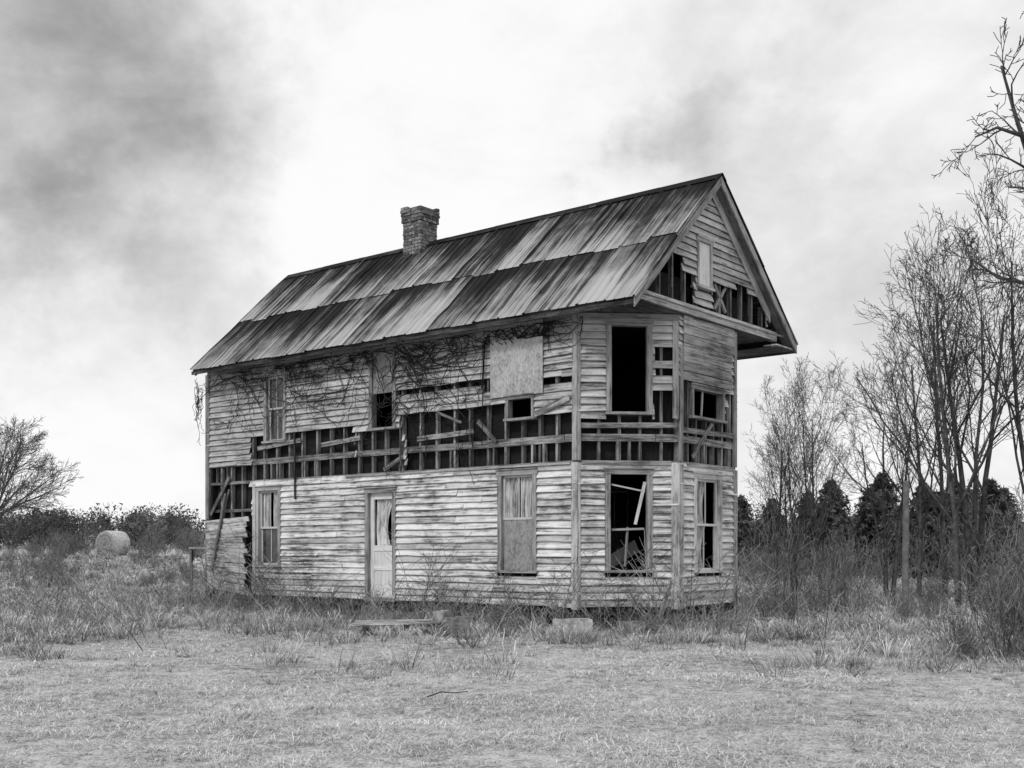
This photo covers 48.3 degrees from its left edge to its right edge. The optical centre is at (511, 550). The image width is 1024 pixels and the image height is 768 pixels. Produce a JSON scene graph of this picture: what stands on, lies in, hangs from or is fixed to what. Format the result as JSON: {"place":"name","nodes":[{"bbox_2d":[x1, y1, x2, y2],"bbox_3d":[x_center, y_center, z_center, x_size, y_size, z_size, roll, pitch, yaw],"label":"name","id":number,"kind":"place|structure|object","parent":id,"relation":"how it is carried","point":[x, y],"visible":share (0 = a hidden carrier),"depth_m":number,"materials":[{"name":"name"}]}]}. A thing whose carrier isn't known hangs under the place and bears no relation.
{"place":"outdoors","nodes":[
{"label":"outdoors","id":0,"kind":"place"},
{"bbox_2d":[404,205,435,255],"bbox_3d":[-2.197,-7.375,27.330,0.550,1.550,0.550,0,0,39],"label":"chimney","id":1,"kind":"object","parent":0,"point":[428,210],"visible":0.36,"depth_m":27.13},
{"bbox_2d":[0,543,1023,767],"bbox_3d":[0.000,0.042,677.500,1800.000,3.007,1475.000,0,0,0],"label":"ground","id":2,"kind":"structure","parent":0,"point":[76,759],"depth_m":10.82,"materials":[{"name":"plant"}]},
{"bbox_2d":[0,542,19,570],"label":"bare shrub","id":3,"kind":"object","parent":2,"relation":"on","point":[8,553],"visible":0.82,"depth_m":46.17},
{"bbox_2d":[1,528,22,552],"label":"bare shrub","id":4,"kind":"object","parent":2,"relation":"on","point":[15,540],"visible":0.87,"depth_m":65.50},
{"bbox_2d":[5,555,33,583],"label":"bare shrub","id":5,"kind":"object","parent":2,"relation":"on","point":[15,574],"visible":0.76,"depth_m":38.55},
{"bbox_2d":[17,548,43,571],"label":"bare shrub","id":6,"kind":"object","parent":2,"relation":"on","point":[28,559],"visible":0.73,"depth_m":45.56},
{"bbox_2d":[22,533,48,553],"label":"bare shrub","id":7,"kind":"object","parent":2,"relation":"on","point":[36,542],"visible":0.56,"depth_m":57.98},
{"bbox_2d":[0,414,83,527],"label":"bare tree","id":8,"kind":"object","parent":2,"relation":"on","point":[12,472],"visible":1,"depth_m":61.75,"materials":[{"name":"grey plant"}]},
{"bbox_2d":[27,532,71,560],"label":"bare shrub","id":9,"kind":"object","parent":2,"relation":"on","point":[57,542],"visible":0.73,"depth_m":51.66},
{"bbox_2d":[38,539,69,567],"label":"bare shrub","id":10,"kind":"object","parent":2,"relation":"on","point":[60,560],"visible":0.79,"depth_m":46.84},
{"bbox_2d":[45,525,69,556],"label":"bare shrub","id":11,"kind":"object","parent":2,"relation":"on","point":[61,538],"visible":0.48,"depth_m":56.55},
{"bbox_2d":[45,562,81,589],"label":"bare shrub","id":12,"kind":"object","parent":2,"relation":"on","point":[69,572],"visible":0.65,"depth_m":36.65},
{"bbox_2d":[65,532,93,553],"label":"bare shrub","id":13,"kind":"object","parent":2,"relation":"on","point":[74,544],"visible":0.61,"depth_m":62.59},
{"bbox_2d":[67,529,96,554],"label":"bare shrub","id":14,"kind":"object","parent":2,"relation":"on","point":[81,542],"visible":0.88,"depth_m":62.00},
{"bbox_2d":[81,515,112,553],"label":"bare shrub","id":15,"kind":"object","parent":2,"relation":"on","point":[101,530],"visible":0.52,"depth_m":69.37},
{"bbox_2d":[95,531,129,555],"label":"hay bale","id":16,"kind":"object","parent":2,"relation":"on","point":[115,540],"visible":0.83,"depth_m":60.54},
{"bbox_2d":[120,541,158,563],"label":"bare shrub","id":17,"kind":"object","parent":2,"relation":"on","point":[145,552],"visible":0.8,"depth_m":51.09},
{"bbox_2d":[133,520,166,553],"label":"bare shrub","id":18,"kind":"object","parent":2,"relation":"on","point":[156,538],"visible":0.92,"depth_m":65.56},
{"bbox_2d":[166,524,188,556],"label":"bare shrub","id":19,"kind":"object","parent":2,"relation":"on","point":[175,545],"visible":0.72,"depth_m":59.51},
{"bbox_2d":[173,527,204,556],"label":"bare shrub","id":20,"kind":"object","parent":2,"relation":"on","point":[187,541],"visible":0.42,"depth_m":57.64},
{"bbox_2d":[178,560,203,582],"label":"bare shrub","id":21,"kind":"object","parent":2,"relation":"on","point":[186,571],"visible":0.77,"depth_m":39.66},
{"bbox_2d":[184,521,204,557],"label":"bare shrub","id":22,"kind":"object","parent":2,"relation":"on","point":[194,544],"visible":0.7,"depth_m":56.32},
{"bbox_2d":[188,547,208,602],"bbox_3d":[-7.968,0.718,29.197,0.500,1.637,0.350,0,0,0],"label":"wooden fence post","id":23,"kind":"object","parent":2,"relation":"on","point":[191,558],"visible":0.48,"depth_m":29.12,"materials":[{"name":"grey wood"}]},
{"bbox_2d":[348,619,442,633],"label":"wooden planks","id":24,"kind":"object","parent":2,"relation":"on","point":[361,628],"visible":0.68,"depth_m":19.57,"materials":[{"name":"grey wood"}]},
{"bbox_2d":[432,610,451,629],"bbox_3d":[-1.202,1.201,19.799,0.232,0.368,0.304,0,0,33],"label":"foundation stone","id":25,"kind":"object","parent":2,"relation":"on","point":[440,615],"visible":0.56,"depth_m":19.69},
{"bbox_2d":[443,616,470,632],"bbox_3d":[-0.945,1.258,19.500,0.423,0.287,0.327,0,0,-17],"label":"foundation stone","id":26,"kind":"object","parent":2,"relation":"on","point":[464,620],"visible":0.81,"depth_m":19.37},
{"bbox_2d":[206,599,739,628],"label":"stone piers","id":27,"kind":"structure","parent":2,"relation":"on","point":[672,615],"depth_m":23.75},
{"bbox_2d":[209,593,733,614],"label":"sill timbers","id":28,"kind":"object","parent":27,"relation":"on","point":[614,610],"visible":0.24,"depth_m":22.52,"materials":[{"name":"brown wood"}]},
{"bbox_2d":[207,234,761,607],"bbox_3d":[-1.127,-3.015,26.430,12.856,8.170,5.114,0,0,39],"label":"wall framing","id":29,"kind":"object","parent":28,"relation":"on","point":[699,446],"depth_m":23.12,"materials":[{"name":"grey wood"}]},
{"bbox_2d":[192,316,582,490],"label":"dead vines","id":30,"kind":"object","parent":29,"relation":"attached to","point":[524,333],"visible":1,"depth_m":24.11,"materials":[{"name":"plant"}]},
{"bbox_2d":[205,313,737,609],"bbox_3d":[-2.161,-1.688,24.589,13.397,5.575,3.186,0,0,24],"label":"corner and frieze trim","id":31,"kind":"object","parent":29,"relation":"attached to","point":[677,493],"visible":0.95,"depth_m":21.62,"materials":[{"name":"wood"}]},
{"bbox_2d":[206,312,737,607],"bbox_3d":[-1.127,-1.711,26.479,12.915,5.578,5.157,0,0,39],"label":"siding","id":32,"kind":"object","parent":29,"relation":"attached to","point":[324,517],"visible":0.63,"depth_m":23.48,"materials":[{"name":"wood"}]},
{"bbox_2d":[253,234,726,601],"bbox_3d":[-1.099,-2.507,26.504,12.985,7.175,5.135,0,0,39],"label":"window and door casings","id":33,"kind":"structure","parent":29,"relation":"attached to","point":[719,393],"depth_m":22.44,"materials":[{"name":"wood"}]},
{"bbox_2d":[264,477,704,567],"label":"curtains","id":34,"kind":"object","parent":33,"relation":"attached to","point":[384,506],"visible":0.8,"depth_m":22.52,"materials":[{"name":"fabric"}]},
{"bbox_2d":[260,242,716,596],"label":"window sashes and door","id":35,"kind":"object","parent":33,"relation":"in","point":[381,568],"visible":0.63,"depth_m":22.77,"materials":[{"name":"wood"}]},
{"bbox_2d":[263,378,626,562],"bbox_3d":[-1.750,-1.895,28.753,9.000,4.360,4.081,0,0,2],"label":"window glass","id":36,"kind":"object","parent":35,"relation":"in","point":[620,509],"visible":0.54,"depth_m":27.01,"materials":[{"name":"glass"}]},
{"bbox_2d":[191,194,795,375],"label":"eaves","id":37,"kind":"object","parent":29,"relation":"on","point":[750,345],"visible":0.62,"depth_m":23.84,"materials":[{"name":"grey wood"}]},
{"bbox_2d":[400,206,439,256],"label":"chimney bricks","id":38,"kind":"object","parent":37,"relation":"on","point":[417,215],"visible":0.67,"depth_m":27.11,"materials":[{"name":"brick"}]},
{"bbox_2d":[190,173,797,369],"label":"metal roof","id":39,"kind":"structure","parent":37,"relation":"on","point":[359,300],"depth_m":24.16,"materials":[{"name":"metal"}]},
{"bbox_2d":[373,319,626,570],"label":"plywood boards","id":40,"kind":"object","parent":29,"relation":"attached to","point":[516,366],"visible":0.67,"depth_m":22.35,"materials":[{"name":"wood"}]},
{"bbox_2d":[634,176,796,353],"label":"rake boards and gable beam","id":41,"kind":"object","parent":29,"relation":"attached to","point":[718,193],"visible":0.77,"depth_m":23.00,"materials":[{"name":"wood"}]},
{"bbox_2d":[673,198,767,326],"bbox_3d":[-1.098,-5.795,26.504,12.926,2.617,4.904,0,0,39],"label":"gable siding","id":42,"kind":"object","parent":29,"relation":"attached to","point":[729,271],"visible":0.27,"depth_m":22.59,"materials":[{"name":"wood"}]},
{"bbox_2d":[212,272,747,602],"bbox_3d":[-1.146,-2.025,26.542,12.684,6.450,4.955,0,0,39],"label":"interior","id":43,"kind":"object","parent":27,"relation":"on","point":[628,369],"visible":0.27,"depth_m":24.37,"materials":[{"name":"wood"}]},
{"bbox_2d":[0,551,1023,685],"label":"tall dry grass","id":44,"kind":"structure","parent":2,"relation":"on","point":[774,626],"depth_m":19.60,"materials":[{"name":"plant"}]},
{"bbox_2d":[0,477,1023,549],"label":"distant trees","id":45,"kind":"object","parent":2,"relation":"on","point":[169,519],"visible":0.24,"depth_m":124.34,"materials":[{"name":"black plant"}]},
{"bbox_2d":[0,517,1023,651],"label":"dry weeds","id":46,"kind":"object","parent":2,"relation":"on","point":[169,597],"visible":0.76,"depth_m":21.94,"materials":[{"name":"plant"}]},
{"bbox_2d":[552,618,592,634],"bbox_3d":[1.023,1.279,19.298,0.666,0.285,0.326,0,0,-6],"label":"foundation stone","id":47,"kind":"object","parent":2,"relation":"on","point":[573,622],"visible":0.64,"depth_m":19.16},
{"bbox_2d":[620,620,645,633],"bbox_3d":[2.098,1.328,19.901,0.378,0.218,0.300,0,0,-29],"label":"foundation stone","id":48,"kind":"object","parent":2,"relation":"on","point":[636,622],"visible":0.61,"depth_m":19.80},
{"bbox_2d":[655,579,775,631],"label":"fallen boards","id":49,"kind":"object","parent":2,"relation":"on","point":[665,603],"visible":0.54,"depth_m":20.97,"materials":[{"name":"grey wood"}]},
{"bbox_2d":[738,495,758,575],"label":"pine tree","id":50,"kind":"object","parent":2,"relation":"on","point":[744,513],"visible":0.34,"depth_m":65.50,"materials":[{"name":"black plant"}]},
{"bbox_2d":[738,540,762,585],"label":"bare shrub","id":51,"kind":"object","parent":2,"relation":"on","point":[745,564],"visible":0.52,"depth_m":44.88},
{"bbox_2d":[738,555,764,583],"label":"bare shrub","id":52,"kind":"object","parent":2,"relation":"on","point":[757,569],"visible":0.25,"depth_m":45.99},
{"bbox_2d":[738,498,791,574],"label":"pine tree","id":53,"kind":"object","parent":2,"relation":"on","point":[758,539],"visible":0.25,"depth_m":63.62,"materials":[{"name":"black plant"}]},
{"bbox_2d":[748,539,785,582],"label":"bare shrub","id":54,"kind":"object","parent":2,"relation":"on","point":[762,559],"visible":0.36,"depth_m":47.40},
{"bbox_2d":[746,572,795,622],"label":"bare shrub","id":55,"kind":"object","parent":2,"relation":"on","point":[773,607],"visible":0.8,"depth_m":21.96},
{"bbox_2d":[740,490,817,596],"bbox_3d":[7.775,-0.134,33.731,2.627,3.414,3.442,0,0,21],"label":"bare shrub","id":56,"kind":"object","parent":2,"relation":"on","point":[774,560],"visible":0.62,"depth_m":33.93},
{"bbox_2d":[740,375,826,591],"bbox_3d":[8.261,-1.871,34.766,2.392,6.970,3.108,0,0,1],"label":"bare tree","id":57,"kind":"object","parent":2,"relation":"on","point":[758,450],"visible":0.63,"depth_m":34.64,"materials":[{"name":"grey plant"}]},
{"bbox_2d":[747,413,826,598],"bbox_3d":[6.822,-0.918,27.813,2.220,4.979,1.708,0,0,-32],"label":"bare tree","id":58,"kind":"object","parent":2,"relation":"on","point":[787,497],"visible":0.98,"depth_m":27.82,"materials":[{"name":"grey plant"}]},
{"bbox_2d":[739,507,834,610],"bbox_3d":[6.522,0.300,26.162,2.582,2.560,1.970,0,0,-38],"label":"bare shrub","id":59,"kind":"object","parent":2,"relation":"on","point":[787,574],"visible":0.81,"depth_m":26.03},
{"bbox_2d":[748,384,838,602],"bbox_3d":[7.318,-1.384,30.162,2.050,5.974,2.664,0,0,-13],"label":"bare tree","id":60,"kind":"object","parent":2,"relation":"on","point":[788,455],"visible":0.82,"depth_m":30.20,"materials":[{"name":"grey plant"}]},
{"bbox_2d":[772,584,822,623],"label":"bare shrub","id":61,"kind":"object","parent":2,"relation":"on","point":[794,607],"visible":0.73,"depth_m":22.42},
{"bbox_2d":[781,540,821,587],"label":"bare shrub","id":62,"kind":"object","parent":2,"relation":"on","point":[806,573],"visible":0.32,"depth_m":42.51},
{"bbox_2d":[779,492,830,576],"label":"pine tree","id":63,"kind":"object","parent":2,"relation":"on","point":[809,532],"visible":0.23,"depth_m":60.56,"materials":[{"name":"black plant"}]},
{"bbox_2d":[755,358,867,597],"bbox_3d":[8.640,-1.984,32.866,3.197,7.169,2.460,0,0,8],"label":"bare tree","id":64,"kind":"object","parent":2,"relation":"on","point":[813,445],"visible":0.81,"depth_m":32.90,"materials":[{"name":"grey plant"}]},
{"bbox_2d":[767,357,858,582],"bbox_3d":[9.905,-2.360,36.689,3.553,7.966,2.734,0,0,-37],"label":"bare tree","id":65,"kind":"object","parent":2,"relation":"on","point":[815,472],"visible":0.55,"depth_m":36.68,"materials":[{"name":"grey plant"}]},
{"bbox_2d":[787,560,844,618],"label":"bare shrub","id":66,"kind":"object","parent":2,"relation":"on","point":[810,591],"visible":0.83,"depth_m":23.39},
{"bbox_2d":[800,502,852,577],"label":"pine tree","id":67,"kind":"object","parent":2,"relation":"on","point":[835,513],"visible":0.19,"depth_m":59.80,"materials":[{"name":"black plant"}]},
{"bbox_2d":[811,477,855,525],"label":"pine tree","id":68,"kind":"object","parent":2,"relation":"on","point":[843,503],"visible":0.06,"depth_m":62.74,"materials":[{"name":"black plant"}]},
{"bbox_2d":[799,524,879,602],"bbox_3d":[8.627,0.413,30.949,2.295,2.276,1.751,0,0,-1],"label":"bare shrub","id":69,"kind":"object","parent":2,"relation":"on","point":[818,560],"visible":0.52,"depth_m":30.79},
{"bbox_2d":[811,534,867,593],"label":"bare shrub","id":70,"kind":"object","parent":2,"relation":"on","point":[833,559],"visible":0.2,"depth_m":34.85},
{"bbox_2d":[811,514,870,577],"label":"pine tree","id":71,"kind":"object","parent":2,"relation":"on","point":[841,521],"visible":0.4,"depth_m":56.72,"materials":[{"name":"black plant"}]},
{"bbox_2d":[798,532,889,617],"bbox_3d":[7.146,0.553,24.058,2.008,1.991,1.532,0,0,-7],"label":"bare shrub","id":72,"kind":"object","parent":2,"relation":"on","point":[842,579],"visible":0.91,"depth_m":24.08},
{"bbox_2d":[801,522,900,609],"bbox_3d":[8.143,0.446,27.390,1.751,2.276,2.295,0,0,-37],"label":"bare shrub","id":73,"kind":"object","parent":2,"relation":"on","point":[848,552],"visible":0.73,"depth_m":27.56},
{"bbox_2d":[847,487,888,579],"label":"pine tree","id":74,"kind":"object","parent":2,"relation":"on","point":[862,525],"visible":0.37,"depth_m":57.65,"materials":[{"name":"black plant"}]},
{"bbox_2d":[805,371,949,599],"bbox_3d":[10.699,-1.774,33.546,4.267,6.778,3.516,0,0,32],"label":"bare tree","id":75,"kind":"object","parent":2,"relation":"on","point":[885,537],"visible":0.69,"depth_m":33.00,"materials":[{"name":"grey plant"}]},
{"bbox_2d":[854,471,901,513],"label":"pine tree","id":76,"kind":"object","parent":2,"relation":"on","point":[888,485],"visible":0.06,"depth_m":62.74,"materials":[{"name":"black plant"}]},
{"bbox_2d":[858,533,901,575],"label":"bare shrub","id":77,"kind":"object","parent":2,"relation":"on","point":[878,557],"visible":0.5,"depth_m":53.48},
{"bbox_2d":[859,558,901,588],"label":"bare shrub","id":78,"kind":"object","parent":2,"relation":"on","point":[876,568],"visible":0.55,"depth_m":43.97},
{"bbox_2d":[872,487,896,578],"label":"pine tree","id":79,"kind":"object","parent":2,"relation":"on","point":[889,501],"visible":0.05,"depth_m":59.77,"materials":[{"name":"black plant"}]},
{"bbox_2d":[859,503,934,578],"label":"pine tree","id":80,"kind":"object","parent":2,"relation":"on","point":[889,532],"visible":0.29,"depth_m":55.68,"materials":[{"name":"black plant"}]},
{"bbox_2d":[902,481,908,613],"bbox_3d":[9.052,0.118,26.301,0.160,3.451,0.157,0,0,-30],"label":"utility pole","id":81,"kind":"object","parent":2,"relation":"on","point":[905,556],"visible":0.77,"depth_m":26.24,"materials":[{"name":"grey wood"}]},
{"bbox_2d":[887,587,929,625],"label":"bare shrub","id":82,"kind":"object","parent":2,"relation":"on","point":[907,611],"visible":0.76,"depth_m":21.95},
{"bbox_2d":[883,530,935,580],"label":"bare shrub","id":83,"kind":"object","parent":2,"relation":"on","point":[914,554],"visible":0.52,"depth_m":54.19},
{"bbox_2d":[837,284,985,597],"bbox_3d":[10.619,-2.743,30.240,4.023,8.795,4.221,0,0,-36],"label":"bare tree","id":84,"kind":"object","parent":2,"relation":"on","point":[921,522],"visible":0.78,"depth_m":30.62,"materials":[{"name":"grey plant"}]},
{"bbox_2d":[803,207,1023,607],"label":"bare tree","id":85,"kind":"object","parent":2,"relation":"on","point":[953,518],"visible":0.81,"depth_m":29.25,"materials":[{"name":"grey plant"}]},
{"bbox_2d":[909,583,942,607],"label":"bare shrub","id":86,"kind":"object","parent":2,"relation":"on","point":[927,595],"visible":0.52,"depth_m":27.93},
{"bbox_2d":[909,483,947,534],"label":"pine tree","id":87,"kind":"object","parent":2,"relation":"on","point":[935,504],"visible":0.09,"depth_m":57.71,"materials":[{"name":"black plant"}]},
{"bbox_2d":[899,512,960,579],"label":"pine tree","id":88,"kind":"object","parent":2,"relation":"on","point":[930,529],"visible":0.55,"depth_m":54.58,"materials":[{"name":"black plant"}]},
{"bbox_2d":[915,589,948,621],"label":"bare shrub","id":89,"kind":"object","parent":2,"relation":"on","point":[933,609],"visible":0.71,"depth_m":23.36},
{"bbox_2d":[910,576,953,605],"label":"bare shrub","id":90,"kind":"object","parent":2,"relation":"on","point":[929,587],"visible":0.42,"depth_m":29.46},
{"bbox_2d":[858,203,1010,598],"bbox_3d":[12.647,-4.295,34.416,4.100,11.949,5.329,0,0,4],"label":"bare tree","id":91,"kind":"object","parent":2,"relation":"on","point":[942,518],"visible":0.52,"depth_m":34.35,"materials":[{"name":"grey plant"}]},
{"bbox_2d":[894,520,992,602],"bbox_3d":[11.695,0.280,30.821,1.970,2.560,2.582,0,0,-13],"label":"bare shrub","id":92,"kind":"object","parent":2,"relation":"on","point":[939,563],"visible":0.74,"depth_m":31.07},
{"bbox_2d":[865,206,1023,606],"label":"bare tree","id":93,"kind":"object","parent":2,"relation":"on","point":[961,488],"visible":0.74,"depth_m":29.78,"materials":[{"name":"grey plant"}]},
{"bbox_2d":[914,604,999,659],"bbox_3d":[6.238,1.151,15.822,0.870,0.842,1.016,0,0,-18],"label":"bare shrub","id":94,"kind":"object","parent":2,"relation":"on","point":[957,631],"visible":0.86,"depth_m":15.64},
{"bbox_2d":[944,484,978,523],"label":"pine tree","id":95,"kind":"object","parent":2,"relation":"on","point":[956,494],"visible":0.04,"depth_m":60.69,"materials":[{"name":"black plant"}]},
{"bbox_2d":[938,497,989,576],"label":"pine tree","id":96,"kind":"object","parent":2,"relation":"on","point":[949,521],"visible":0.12,"depth_m":55.52,"materials":[{"name":"black plant"}]},
{"bbox_2d":[918,140,1023,493],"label":"bare tree","id":97,"kind":"object","parent":2,"relation":"on","point":[1013,328],"visible":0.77,"depth_m":29.32,"materials":[{"name":"grey plant"}]},
{"bbox_2d":[929,500,1015,597],"bbox_3d":[13.891,-0.022,34.230,2.408,3.129,3.156,0,0,37],"label":"bare shrub","id":98,"kind":"object","parent":2,"relation":"on","point":[962,538],"visible":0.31,"depth_m":33.99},
{"bbox_2d":[931,11,1023,314],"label":"bare tree","id":99,"kind":"object","parent":2,"relation":"on","point":[1019,132],"visible":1,"depth_m":13.94,"materials":[{"name":"grey plant"}]},
{"bbox_2d":[957,544,1023,662],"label":"bare shrub","id":100,"kind":"object","parent":2,"relation":"on","point":[990,611],"visible":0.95,"depth_m":14.90,"materials":[{"name":"plant"}]},
{"bbox_2d":[961,553,1020,612],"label":"bare shrub","id":101,"kind":"object","parent":2,"relation":"on","point":[992,581],"visible":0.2,"depth_m":25.96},
{"bbox_2d":[963,532,1023,660],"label":"bare shrub","id":102,"kind":"object","parent":2,"relation":"on","point":[1009,596],"visible":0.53,"depth_m":15.30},
{"bbox_2d":[965,512,1023,594],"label":"bare shrub","id":103,"kind":"object","parent":2,"relation":"on","point":[1007,543],"visible":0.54,"depth_m":28.27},
{"bbox_2d":[968,476,1023,587],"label":"bare shrub","id":104,"kind":"object","parent":2,"relation":"on","point":[1004,523],"visible":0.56,"depth_m":36.09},
{"bbox_2d":[978,477,1019,564],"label":"pine tree","id":105,"kind":"object","parent":2,"relation":"on","point":[993,493],"visible":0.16,"depth_m":63.68,"materials":[{"name":"black plant"}]},
{"bbox_2d":[976,507,1023,577],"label":"pine tree","id":106,"kind":"object","parent":2,"relation":"on","point":[988,514],"visible":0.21,"depth_m":56.58,"materials":[{"name":"black plant"}]},
{"bbox_2d":[981,584,1023,647],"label":"bare shrub","id":107,"kind":"object","parent":2,"relation":"on","point":[1016,621],"visible":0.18,"depth_m":16.30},
{"bbox_2d":[983,526,1023,642],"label":"bare shrub","id":108,"kind":"object","parent":2,"relation":"on","point":[1015,561],"visible":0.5,"depth_m":15.41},
{"bbox_2d":[983,522,1023,630],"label":"bare shrub","id":109,"kind":"object","parent":2,"relation":"on","point":[1011,561],"visible":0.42,"depth_m":17.34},
{"bbox_2d":[994,258,1023,406],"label":"bare tree","id":110,"kind":"object","parent":2,"relation":"on","point":[1015,357],"visible":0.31,"depth_m":38.00,"materials":[{"name":"grey plant"}]},
{"bbox_2d":[996,485,1023,553],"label":"pine tree","id":111,"kind":"object","parent":2,"relation":"on","point":[1011,501],"visible":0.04,"depth_m":65.70,"materials":[{"name":"black plant"}]},
{"bbox_2d":[0,0,1023,542],"label":"sky","id":112,"kind":"structure","parent":0,"point":[165,165],"materials":[{"name":"white"}]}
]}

